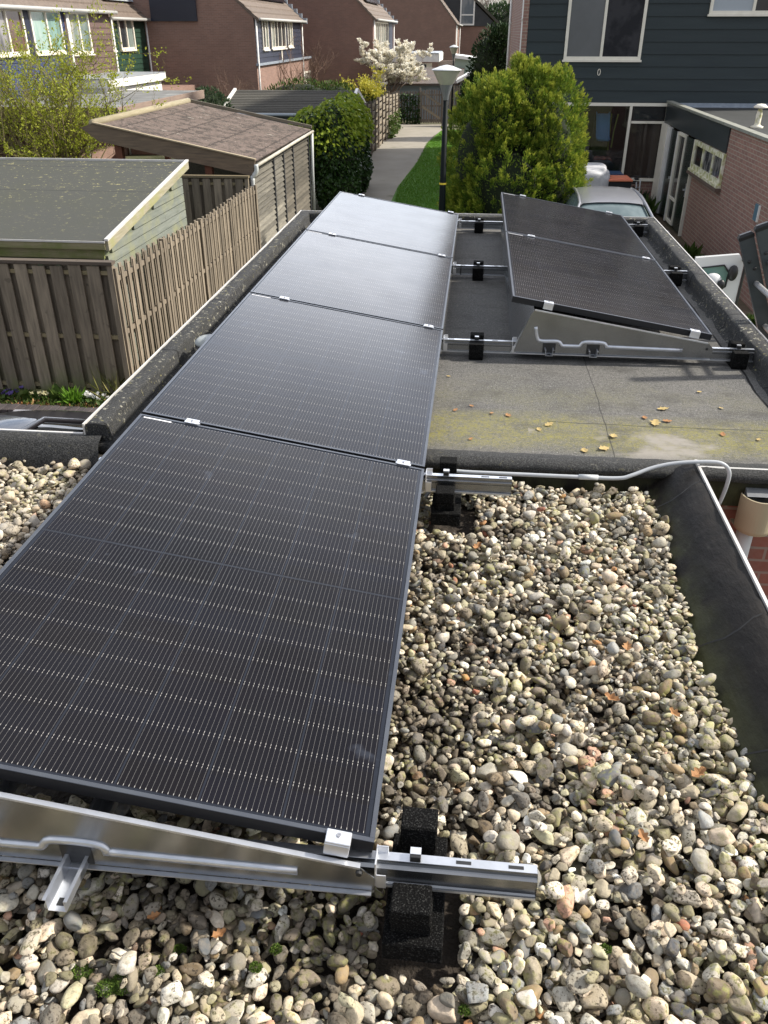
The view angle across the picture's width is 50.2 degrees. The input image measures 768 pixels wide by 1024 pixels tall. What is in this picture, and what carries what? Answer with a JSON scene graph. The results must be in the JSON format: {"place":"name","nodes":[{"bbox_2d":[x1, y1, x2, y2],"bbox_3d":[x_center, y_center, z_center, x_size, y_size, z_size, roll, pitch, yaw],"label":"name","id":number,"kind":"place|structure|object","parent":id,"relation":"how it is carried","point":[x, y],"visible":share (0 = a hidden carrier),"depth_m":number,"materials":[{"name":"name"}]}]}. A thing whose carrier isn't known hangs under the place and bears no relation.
{"place":"outdoors","nodes":[
{"label":"outdoors","id":0,"kind":"place"},
{"bbox_2d":[0,0,90,158],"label":"blue boarded house","id":1,"kind":"structure","parent":0,"point":[33,13],"depth_m":25.75,"materials":[{"name":"brown brick"}]},
{"bbox_2d":[0,9,29,57],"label":"window","id":2,"kind":"structure","parent":1,"relation":"in","point":[5,14],"depth_m":24.63,"materials":[{"name":"glass"}]},
{"bbox_2d":[27,10,66,55],"bbox_3d":[-10.929,-15.603,26.681,0.115,1.290,2.210,3,30,5],"label":"window","id":3,"kind":"structure","parent":1,"relation":"in","point":[35,17],"depth_m":26.54,"materials":[{"name":"glass"}]},
{"bbox_2d":[50,72,165,92],"bbox_3d":[-9.736,-15.282,29.578,2.010,0.850,5.690,3,30,5],"label":"white dormer extension","id":4,"kind":"object","parent":1,"relation":"attached to","point":[134,78],"visible":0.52,"depth_m":29.07,"materials":[{"name":"paint"}]},
{"bbox_2d":[60,0,130,158],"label":"brown boarded house","id":5,"kind":"structure","parent":0,"point":[80,8],"depth_m":30.07,"materials":[{"name":"brick"}]},
{"bbox_2d":[67,12,94,55],"bbox_3d":[-10.687,-16.838,28.870,0.115,1.350,1.760,3,30,5],"label":"window","id":6,"kind":"structure","parent":5,"relation":"in","point":[85,26],"depth_m":28.90,"materials":[{"name":"glass"}]},
{"bbox_2d":[102,0,199,154],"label":"green boarded house","id":7,"kind":"structure","parent":0,"point":[129,19],"depth_m":33.66,"materials":[{"name":"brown wood"}]},
{"bbox_2d":[117,20,137,51],"bbox_3d":[-10.397,-19.327,33.203,0.115,1.170,1.660,3,30,5],"label":"window","id":8,"kind":"structure","parent":7,"relation":"in","point":[126,32],"depth_m":33.24,"materials":[{"name":"beige paint"}]},
{"bbox_2d":[130,0,311,96],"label":"navy boarded house","id":9,"kind":"structure","parent":0,"point":[196,38],"depth_m":35.38,"materials":[{"name":"brown brick"}]},
{"bbox_2d":[261,21,270,50],"bbox_3d":[-5.247,-21.116,36.310,0.115,1.220,1.160,3,30,5],"label":"window","id":10,"kind":"structure","parent":9,"relation":"in","point":[264,24],"depth_m":36.34,"materials":[{"name":"beige paint"}]},
{"bbox_2d":[270,21,287,49],"bbox_3d":[-4.964,-22.494,38.644,0.115,1.240,3.210,3,30,5],"label":"window","id":11,"kind":"structure","parent":9,"relation":"in","point":[276,28],"depth_m":38.63,"materials":[{"name":"beige paint"}]},
{"bbox_2d":[224,88,365,123],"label":"shingle roof shed","id":12,"kind":"structure","parent":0,"point":[284,104],"depth_m":30.39,"materials":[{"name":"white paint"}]},
{"bbox_2d":[0,110,680,395],"bbox_3d":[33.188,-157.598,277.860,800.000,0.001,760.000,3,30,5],"label":"ground","id":13,"kind":"structure","parent":0,"point":[161,157],"depth_m":32.59,"materials":[{"name":"concrete"}]},
{"bbox_2d":[0,391,99,407],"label":"flower bed","id":14,"kind":"object","parent":13,"relation":"on","point":[45,403],"depth_m":11.06,"materials":[{"name":"soil"}]},
{"bbox_2d":[0,385,28,401],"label":"pansy","id":15,"kind":"object","parent":14,"relation":"on","point":[4,393],"visible":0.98,"depth_m":11.11,"materials":[{"name":"purple plant"}]},
{"bbox_2d":[0,388,110,407],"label":"bed seedlings","id":16,"kind":"object","parent":14,"relation":"on","point":[44,402],"visible":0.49,"depth_m":11.00,"materials":[{"name":"plant"}]},
{"bbox_2d":[44,383,67,404],"bbox_3d":[-4.406,-1.545,11.083,0.396,0.374,0.400,-26,39,-37],"label":"green plant","id":17,"kind":"object","parent":14,"relation":"on","point":[54,390],"visible":0.54,"depth_m":11.05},
{"bbox_2d":[55,386,89,404],"bbox_3d":[-4.196,-1.483,11.054,0.454,0.479,0.488,12,32,20],"label":"grass tuft","id":18,"kind":"object","parent":14,"relation":"on","point":[70,396],"visible":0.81,"depth_m":10.97,"materials":[{"name":"green plant"}]},
{"bbox_2d":[83,366,124,400],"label":"weed stalks","id":19,"kind":"object","parent":14,"relation":"on","point":[110,386],"visible":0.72,"depth_m":11.07,"materials":[{"name":"plant"}]},
{"bbox_2d":[0,258,130,392],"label":"plank fence","id":20,"kind":"object","parent":13,"relation":"on","point":[61,326],"visible":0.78,"depth_m":10.86,"materials":[{"name":"brown wood"}]},
{"bbox_2d":[0,157,188,365],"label":"green shed","id":21,"kind":"structure","parent":13,"relation":"on","point":[118,210],"depth_m":12.04,"materials":[{"name":"wood"}]},
{"bbox_2d":[0,0,191,158],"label":"budding tree","id":22,"kind":"object","parent":13,"relation":"on","point":[74,146],"visible":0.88,"depth_m":18.42,"materials":[{"name":"green plant"}]},
{"bbox_2d":[0,90,204,159],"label":"flat canopy","id":23,"kind":"object","parent":13,"relation":"on","point":[143,98],"visible":0.2,"depth_m":25.33,"materials":[{"name":"white wood"}]},
{"bbox_2d":[113,184,260,374],"bbox_3d":[-3.011,-4.076,13.801,0.088,1.745,6.872,4,31,6],"label":"plank fence","id":24,"kind":"object","parent":13,"relation":"on","point":[204,261],"visible":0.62,"depth_m":12.78,"materials":[{"name":"wood"}]},
{"bbox_2d":[81,98,313,247],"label":"boarded shed","id":25,"kind":"structure","parent":13,"relation":"on","point":[206,139],"depth_m":17.95,"materials":[{"name":"brown wood"}]},
{"bbox_2d":[310,133,315,209],"bbox_3d":[-1.890,-8.995,21.854,0.103,2.101,0.083,3,30,5],"label":"downpipe","id":26,"kind":"object","parent":25,"relation":"attached to","point":[312,170],"visible":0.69,"depth_m":21.78,"materials":[{"name":"plastic"}]},
{"bbox_2d":[195,84,233,110],"bbox_3d":[-6.362,-14.308,29.808,2.016,2.169,1.854,3,30,5],"label":"garden shrub","id":27,"kind":"object","parent":13,"relation":"on","point":[217,98],"visible":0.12,"depth_m":29.27,"materials":[{"name":"green plant"}]},
{"bbox_2d":[180,174,249,253],"bbox_3d":[-4.127,-5.822,16.631,2.980,1.900,0.120,3,30,4],"label":"plank fence","id":28,"kind":"object","parent":13,"relation":"on","point":[203,196],"visible":0.16,"depth_m":16.22,"materials":[{"name":"brown wood"}]},
{"bbox_2d":[276,25,338,85],"bbox_3d":[-4.014,-21.317,40.328,4.036,4.739,4.176,3,30,5],"label":"bare tree","id":29,"kind":"object","parent":13,"relation":"on","point":[308,72],"visible":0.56,"depth_m":39.66,"materials":[{"name":"brown plant"}]},
{"bbox_2d":[265,75,363,97],"bbox_3d":[-3.206,-17.927,35.864,4.836,2.070,2.120,3,30,5],"label":"garden shrub","id":30,"kind":"object","parent":13,"relation":"on","point":[310,86],"visible":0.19,"depth_m":35.38,"materials":[{"name":"green plant"}]},
{"bbox_2d":[287,90,374,209],"bbox_3d":[-1.546,-10.719,24.148,2.398,2.951,5.491,3,30,5],"label":"ivy hedge","id":31,"kind":"object","parent":13,"relation":"on","point":[342,125],"visible":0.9,"depth_m":22.29,"materials":[{"name":"green plant"}]},
{"bbox_2d":[340,64,401,118],"bbox_3d":[-0.783,-18.666,37.279,2.363,3.028,3.448,19,35,29],"label":"forsythia","id":32,"kind":"object","parent":13,"relation":"on","point":[366,88],"visible":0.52,"depth_m":36.69,"materials":[{"name":"yellow plant"}]},
{"bbox_2d":[0,429,767,1023],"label":"gravel roof extension","id":33,"kind":"object","parent":13,"relation":"on","point":[722,591],"visible":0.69,"depth_m":2.50,"materials":[{"name":"grey stone"}]},
{"bbox_2d":[382,806,447,963],"bbox_3d":[0.072,0.794,1.789,0.126,0.185,0.275,3,30,5],"label":"rubber foot","id":34,"kind":"object","parent":33,"relation":"on","point":[413,929],"visible":0.95,"depth_m":1.71},
{"bbox_2d":[236,838,537,900],"bbox_3d":[-0.521,0.736,1.810,1.695,0.068,0.048,3,30,5],"label":"mounting rail","id":35,"kind":"object","parent":34,"relation":"on","point":[479,877],"visible":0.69,"depth_m":1.74,"materials":[{"name":"silver metal"}]},
{"bbox_2d":[0,779,25,795],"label":"ballast channel","id":36,"kind":"object","parent":35,"relation":"attached to","point":[11,787],"depth_m":1.98,"materials":[{"name":"black metal"}]},
{"bbox_2d":[0,792,374,895],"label":"side bracket","id":37,"kind":"object","parent":35,"relation":"attached to","point":[38,829],"visible":1,"depth_m":1.75,"materials":[{"name":"silver metal"}]},
{"bbox_2d":[42,798,117,911],"bbox_3d":[-0.594,0.389,2.442,0.054,0.034,1.715,3,30,5],"label":"ballast channel","id":38,"kind":"object","parent":37,"relation":"attached to","point":[62,889],"visible":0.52,"depth_m":1.76,"materials":[{"name":"silver metal"}]},
{"bbox_2d":[323,828,351,857],"bbox_3d":[-0.098,0.696,1.728,0.054,0.044,0.034,11,31,0],"label":"panel clamp","id":39,"kind":"object","parent":37,"relation":"attached to","point":[337,843],"visible":1,"depth_m":1.72,"materials":[{"name":"metal"}]},
{"bbox_2d":[374,844,388,887],"bbox_3d":[-0.005,0.755,1.751,0.026,0.081,0.050,3,30,5],"label":"rail stop","id":40,"kind":"object","parent":35,"relation":"attached to","point":[380,881],"visible":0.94,"depth_m":1.74,"materials":[{"name":"metal"}]},
{"bbox_2d":[431,456,461,525],"bbox_3d":[0.256,-0.094,3.310,0.116,0.185,0.275,3,30,5],"label":"rubber foot","id":41,"kind":"object","parent":33,"relation":"on","point":[446,506],"visible":0.77,"depth_m":3.23},
{"bbox_2d":[98,457,511,495],"bbox_3d":[-0.337,-0.148,3.333,1.695,0.068,0.048,3,30,5],"label":"mounting rail","id":42,"kind":"object","parent":41,"relation":"on","point":[482,485],"visible":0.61,"depth_m":3.26,"materials":[{"name":"silver metal"}]},
{"bbox_2d":[421,480,424,493],"bbox_3d":[-0.381,-0.208,3.261,1.095,0.234,0.023,3,30,5],"label":"side bracket","id":43,"kind":"object","parent":42,"relation":"attached to","point":[423,486],"visible":0.02,"depth_m":3.26,"materials":[{"name":"silver metal"}]},
{"bbox_2d":[0,414,423,852],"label":"solar panel","id":44,"kind":"object","parent":43,"relation":"on","point":[202,622],"visible":1,"depth_m":2.20,"materials":[{"name":"black"}]},
{"bbox_2d":[142,292,442,468],"bbox_3d":[-0.309,-0.705,3.976,1.134,0.034,1.722,11,31,0],"label":"solar panel","id":45,"kind":"object","parent":43,"relation":"on","point":[314,376],"visible":0.93,"depth_m":3.76,"materials":[{"name":"black"}]},
{"bbox_2d":[421,460,731,504],"bbox_3d":[0.799,-0.137,3.491,1.313,0.204,0.140,-1,30,-2],"label":"electrical conduit","id":46,"kind":"object","parent":33,"relation":"on","point":[642,471],"visible":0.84,"depth_m":3.46,"materials":[{"name":"grey plastic"}]},
{"bbox_2d":[354,38,433,120],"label":"magnolia tree","id":47,"kind":"object","parent":13,"relation":"on","point":[404,68],"visible":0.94,"depth_m":44.81,"materials":[{"name":"white plant"}]},
{"bbox_2d":[394,91,418,122],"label":"plank fence","id":48,"kind":"object","parent":13,"relation":"on","point":[412,93],"visible":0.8,"depth_m":44.20,"materials":[{"name":"wood"}]},
{"bbox_2d":[399,93,420,123],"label":"ivy","id":49,"kind":"object","parent":48,"relation":"attached to","point":[413,118],"visible":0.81,"depth_m":44.28,"materials":[{"name":"green plant"}]},
{"bbox_2d":[392,51,442,67],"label":"white fascia building","id":50,"kind":"structure","parent":13,"relation":"on","point":[436,56],"depth_m":55.46,"materials":[{"name":"beige"}]},
{"bbox_2d":[82,210,767,599],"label":"flat roof garage","id":51,"kind":"structure","parent":13,"relation":"on","point":[590,404],"depth_m":4.21,"materials":[{"name":"concrete"}]},
{"bbox_2d":[469,332,483,359],"bbox_3d":[0.534,-0.960,4.744,0.082,0.116,0.165,3,30,5],"label":"rubber foot","id":52,"kind":"object","parent":51,"relation":"on","point":[476,349],"visible":0.98,"depth_m":4.69},
{"bbox_2d":[472,260,483,280],"bbox_3d":[0.716,-1.839,6.246,0.082,0.116,0.165,3,30,5],"label":"rubber foot","id":53,"kind":"object","parent":51,"relation":"on","point":[477,273],"visible":0.98,"depth_m":6.19},
{"bbox_2d":[457,220,647,232],"bbox_3d":[0.917,-2.696,7.702,3.040,0.068,0.048,3,30,5],"label":"mounting rail","id":54,"kind":"object","parent":51,"relation":"on","point":[497,225],"visible":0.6,"depth_m":7.68,"materials":[{"name":"silver metal"}]},
{"bbox_2d":[451,265,687,280],"bbox_3d":[0.740,-1.839,6.238,3.040,0.068,0.048,3,30,5],"label":"mounting rail","id":55,"kind":"object","parent":51,"relation":"on","point":[489,270],"visible":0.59,"depth_m":6.22,"materials":[{"name":"silver metal"}]},
{"bbox_2d":[441,338,754,361],"bbox_3d":[0.559,-0.960,4.736,3.040,0.068,0.048,3,30,5],"label":"mounting rail","id":56,"kind":"object","parent":51,"relation":"on","point":[505,347],"visible":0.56,"depth_m":4.71,"materials":[{"name":"silver metal"}]},
{"bbox_2d":[501,226,533,352],"bbox_3d":[0.972,-1.886,6.125,0.140,0.251,3.453,3,30,5],"label":"wind deflector","id":57,"kind":"object","parent":56,"relation":"attached to","point":[519,314],"visible":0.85,"depth_m":5.05,"materials":[{"name":"metal"}]},
{"bbox_2d":[514,309,712,359],"bbox_3d":[1.288,-0.993,4.583,1.095,0.252,0.023,3,30,5],"label":"side bracket","id":58,"kind":"object","parent":56,"relation":"attached to","point":[561,334],"visible":1,"depth_m":4.60,"materials":[{"name":"silver metal"}]},
{"bbox_2d":[668,265,682,285],"bbox_3d":[2.168,-1.762,6.115,0.082,0.116,0.165,3,30,5],"label":"rubber foot","id":59,"kind":"object","parent":51,"relation":"on","point":[676,278],"visible":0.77,"depth_m":6.05},
{"bbox_2d":[726,340,749,369],"bbox_3d":[1.986,-0.883,4.613,0.082,0.116,0.165,3,30,5],"label":"rubber foot","id":60,"kind":"object","parent":51,"relation":"on","point":[739,360],"visible":0.88,"depth_m":4.56},
{"bbox_2d":[419,88,441,123],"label":"garden gate","id":61,"kind":"structure","parent":13,"relation":"on","point":[436,117],"depth_m":44.21,"materials":[{"name":"brown wood"}]},
{"bbox_2d":[455,20,508,128],"bbox_3d":[4.719,-19.701,37.533,2.842,4.843,2.358,3,30,5],"label":"dark conifer","id":62,"kind":"object","parent":13,"relation":"on","point":[491,50],"visible":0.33,"depth_m":36.51,"materials":[{"name":"green plant"}]},
{"bbox_2d":[483,0,509,28],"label":"tree","id":63,"kind":"object","parent":13,"relation":"on","point":[501,17],"visible":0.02,"depth_m":91.85,"materials":[{"name":"green plant"}]},
{"bbox_2d":[435,50,593,213],"bbox_3d":[2.869,-7.792,18.078,3.451,4.166,3.335,3,30,5],"label":"conifer bush","id":64,"kind":"object","parent":13,"relation":"on","point":[515,136],"visible":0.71,"depth_m":17.12,"materials":[{"name":"green plant"}]},
{"bbox_2d":[649,212,753,315],"bbox_3d":[6.566,-5.005,17.109,0.650,0.001,13.500,3,30,5],"label":"planting bed","id":65,"kind":"object","parent":13,"relation":"on","point":[743,307],"depth_m":19.89,"materials":[{"name":"soil"}]},
{"bbox_2d":[643,194,660,215],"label":"daffodil leaves","id":66,"kind":"object","parent":65,"relation":"on","point":[653,207],"visible":0.45,"depth_m":22.16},
{"bbox_2d":[683,241,703,258],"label":"wall weed","id":67,"kind":"object","parent":65,"relation":"on","point":[692,251],"depth_m":17.84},
{"bbox_2d":[651,101,767,312],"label":"brick annex","id":68,"kind":"object","parent":13,"relation":"on","point":[709,191],"visible":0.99,"depth_m":17.82,"materials":[{"name":"brown brick"}]},
{"bbox_2d":[659,129,678,217],"bbox_3d":[7.446,-8.865,21.524,0.085,2.090,0.900,3,30,5],"label":"door","id":69,"kind":"structure","parent":68,"relation":"in","point":[674,132],"depth_m":21.57,"materials":[{"name":"metal"}]},
{"bbox_2d":[664,131,688,225],"bbox_3d":[7.361,-8.398,20.677,0.060,2.100,0.840,3,30,5],"label":"window","id":70,"kind":"structure","parent":68,"relation":"in","point":[682,137],"depth_m":20.69,"materials":[{"name":"beige paint"}]},
{"bbox_2d":[672,136,694,232],"bbox_3d":[7.248,-7.926,19.930,0.095,2.120,0.900,3,30,5],"label":"door","id":71,"kind":"structure","parent":68,"relation":"in","point":[690,141],"depth_m":19.95,"materials":[{"name":"wood"}]},
{"bbox_2d":[688,140,726,188],"bbox_3d":[7.056,-7.656,17.974,0.100,0.650,2.710,3,30,5],"label":"window","id":72,"kind":"structure","parent":68,"relation":"in","point":[708,163],"depth_m":17.82,"materials":[{"name":"beige paint"}]},
{"bbox_2d":[750,104,767,128],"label":"mushroom vent","id":73,"kind":"object","parent":68,"relation":"on","point":[761,107],"visible":1,"depth_m":17.14,"materials":[{"name":"beige paint"}]},
{"bbox_2d":[737,221,767,338],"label":"extension ladder","id":74,"kind":"object","parent":13,"relation":"on","point":[758,291],"visible":1,"depth_m":4.85,"materials":[{"name":"black metal"}]},
{"bbox_2d":[287,0,397,110],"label":"cream fronted house","id":75,"kind":"structure","parent":0,"point":[345,24],"depth_m":46.13,"materials":[{"name":"brown brick"}]},
{"bbox_2d":[0,453,767,1023],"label":"gravel","id":76,"kind":"structure","parent":0,"point":[624,993],"depth_m":2.02,"materials":[{"name":"gravel"}]},
{"bbox_2d":[71,942,612,1016],"bbox_3d":[-0.089,0.975,1.715,1.152,0.067,0.165,1,30,2],"label":"moss","id":77,"kind":"object","parent":76,"relation":"on","point":[112,986],"visible":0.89,"depth_m":1.71,"materials":[{"name":"plant"}]},
{"bbox_2d":[360,124,447,200],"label":"path","id":78,"kind":"structure","parent":0,"point":[395,160],"depth_m":32.76,"materials":[{"name":"concrete"}]},
{"bbox_2d":[366,98,379,154],"bbox_3d":[-0.459,-15.770,33.559,0.121,1.970,3.572,3,31,6],"label":"woven fence","id":79,"kind":"object","parent":78,"relation":"on","point":[374,106],"visible":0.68,"depth_m":34.03,"materials":[{"name":"brown wood"}]},
{"bbox_2d":[377,91,389,144],"bbox_3d":[-0.025,-17.706,36.859,0.120,1.977,4.071,3,30,6],"label":"woven fence","id":80,"kind":"object","parent":78,"relation":"on","point":[384,114],"visible":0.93,"depth_m":36.93,"materials":[{"name":"brown wood"}]},
{"bbox_2d":[389,91,398,133],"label":"woven fence","id":81,"kind":"object","parent":78,"relation":"on","point":[395,96],"visible":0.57,"depth_m":40.64,"materials":[{"name":"brown wood"}]},
{"bbox_2d":[386,108,402,138],"bbox_3d":[0.528,-19.086,40.263,0.559,1.193,5.156,3,30,5],"label":"ivy","id":82,"kind":"object","parent":81,"relation":"attached to","point":[393,131],"visible":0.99,"depth_m":39.47,"materials":[{"name":"plant"}]},
{"bbox_2d":[379,0,462,67],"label":"brown gable house","id":83,"kind":"structure","parent":0,"point":[422,24],"depth_m":69.85,"materials":[{"name":"brick"}]},
{"bbox_2d":[384,67,464,118],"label":"felt roof shed","id":84,"kind":"structure","parent":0,"point":[432,83],"depth_m":46.58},
{"bbox_2d":[392,131,459,209],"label":"lawn","id":85,"kind":"structure","parent":0,"point":[415,180],"depth_m":27.02,"materials":[{"name":"green plant"}]},
{"bbox_2d":[432,65,461,210],"bbox_3d":[1.232,-7.139,17.029,0.596,3.771,0.596,3,30,5],"label":"street lamp","id":86,"kind":"object","parent":85,"relation":"on","point":[446,76],"visible":0.96,"depth_m":16.43,"materials":[{"name":"black"}]},
{"bbox_2d":[454,54,476,74],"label":"pale green shed","id":87,"kind":"structure","parent":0,"point":[461,60],"depth_m":51.71,"materials":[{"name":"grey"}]},
{"bbox_2d":[444,0,498,55],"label":"charcoal gable house","id":88,"kind":"structure","parent":0,"point":[473,17],"depth_m":82.00,"materials":[{"name":"brown brick"}]},
{"bbox_2d":[460,0,474,24],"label":"window","id":89,"kind":"structure","parent":88,"relation":"in","point":[467,7],"depth_m":81.68,"materials":[{"name":"glass"}]},
{"bbox_2d":[508,0,767,197],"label":"dark boarded house","id":90,"kind":"structure","parent":0,"point":[637,65],"depth_m":21.64,"materials":[{"name":"blue wood"}]},
{"bbox_2d":[506,0,512,69],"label":"downpipe","id":91,"kind":"object","parent":90,"relation":"attached to","point":[509,31],"visible":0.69,"depth_m":32.63,"materials":[{"name":"white paint"}]},
{"bbox_2d":[591,112,618,149],"bbox_3d":[6.275,-10.344,23.479,0.629,1.989,0.580,3,30,5],"label":"blue slide","id":92,"kind":"object","parent":90,"relation":"in","point":[601,130],"visible":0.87,"depth_m":23.19,"materials":[{"name":"blue plastic"}]},
{"bbox_2d":[562,0,648,61],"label":"window","id":93,"kind":"structure","parent":90,"relation":"in","point":[596,30],"depth_m":21.42,"materials":[{"name":"glass"}]},
{"bbox_2d":[563,102,667,180],"bbox_3d":[6.094,-10.253,22.747,3.250,1.970,0.114,3,30,5],"label":"window","id":94,"kind":"structure","parent":90,"relation":"in","point":[645,120],"depth_m":22.70,"materials":[{"name":"glass"}]},
{"bbox_2d":[707,0,767,15],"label":"window","id":95,"kind":"structure","parent":90,"relation":"in","point":[717,7],"depth_m":20.86,"materials":[{"name":"glass"}]},
{"bbox_2d":[730,487,767,557],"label":"rain hopper","id":96,"kind":"object","parent":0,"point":[750,521],"visible":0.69,"depth_m":3.49,"materials":[{"name":"beige plastic"}]},
{"label":"driveway","id":97,"kind":"structure","parent":0,"visible":0},
{"bbox_2d":[585,162,609,185],"bbox_3d":[5.335,-8.472,21.808,1.145,1.509,1.042,3,30,5],"label":"grey tarpaulin","id":98,"kind":"object","parent":97,"relation":"on","point":[599,173],"visible":0.29,"depth_m":21.16,"materials":[{"name":"plastic"}]},
{"bbox_2d":[565,186,669,232],"bbox_3d":[4.444,-5.511,16.417,2.140,1.580,4.180,3,30,5],"label":"silver car","id":99,"kind":"object","parent":97,"relation":"on","point":[627,202],"visible":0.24,"depth_m":15.93,"materials":[{"name":"paint"}]},
{"bbox_2d":[608,175,632,187],"bbox_3d":[6.138,-8.329,21.744,0.620,1.058,0.788,2,30,3],"label":"wheelie bin","id":100,"kind":"object","parent":97,"relation":"on","point":[624,181],"visible":0.3,"depth_m":21.24,"materials":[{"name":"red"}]},
{"bbox_2d":[695,253,744,305],"bbox_3d":[3.829,-2.235,10.721,2.260,1.680,3.882,3,30,5],"label":"white car","id":101,"kind":"object","parent":97,"relation":"on","point":[724,272],"visible":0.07,"depth_m":11.40,"materials":[{"name":"paint"}]},
{"bbox_3d":[-0.022,-1.943,6.225,1.095,0.234,0.023,3,30,5],"label":"side bracket","id":102,"kind":"object","parent":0,"visible":0},
{"bbox_2d":[250,230,452,329],"bbox_3d":[-0.129,-1.581,5.471,1.134,0.034,1.722,11,31,0],"label":"solar panel","id":103,"kind":"object","parent":102,"relation":"on","point":[361,277],"visible":0.95,"depth_m":5.31,"materials":[{"name":"black"}]},
{"bbox_3d":[0.155,-2.799,7.688,1.095,0.234,0.023,3,30,5],"label":"side bracket","id":104,"kind":"object","parent":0,"visible":0},
{"bbox_2d":[306,191,458,257],"bbox_3d":[0.052,-2.456,6.967,1.134,0.034,1.722,11,31,0],"label":"solar panel","id":105,"kind":"object","parent":104,"relation":"on","point":[387,222],"visible":0.92,"depth_m":6.84,"materials":[{"name":"black"}]},
{"bbox_3d":[1.470,-1.872,6.086,1.095,0.252,0.023,3,30,5],"label":"side bracket","id":106,"kind":"object","parent":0,"visible":0},
{"bbox_2d":[505,232,711,339],"bbox_3d":[1.363,-1.517,5.328,1.134,0.034,1.722,11,31,0],"label":"solar panel","id":107,"kind":"object","parent":106,"relation":"on","point":[604,285],"visible":1,"depth_m":5.11,"materials":[{"name":"black"}]},
{"bbox_3d":[1.647,-2.728,7.549,1.095,0.252,0.023,3,30,5],"label":"side bracket","id":108,"kind":"object","parent":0,"visible":0},
{"bbox_2d":[500,192,655,259],"bbox_3d":[1.544,-2.393,6.823,1.134,0.034,1.722,11,31,0],"label":"solar panel","id":109,"kind":"object","parent":108,"relation":"on","point":[573,225],"visible":0.96,"depth_m":6.70,"materials":[{"name":"black"}]},
{"label":"parking bay","id":110,"kind":"structure","parent":0,"visible":0},
{"bbox_2d":[0,409,93,432],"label":"dark car","id":111,"kind":"object","parent":110,"relation":"on","point":[58,420],"visible":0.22,"depth_m":7.49,"materials":[{"name":"paint"}]},
{"bbox_2d":[0,403,97,412],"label":"brick edging","id":112,"kind":"object","parent":110,"relation":"on","point":[7,408],"visible":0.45,"depth_m":10.80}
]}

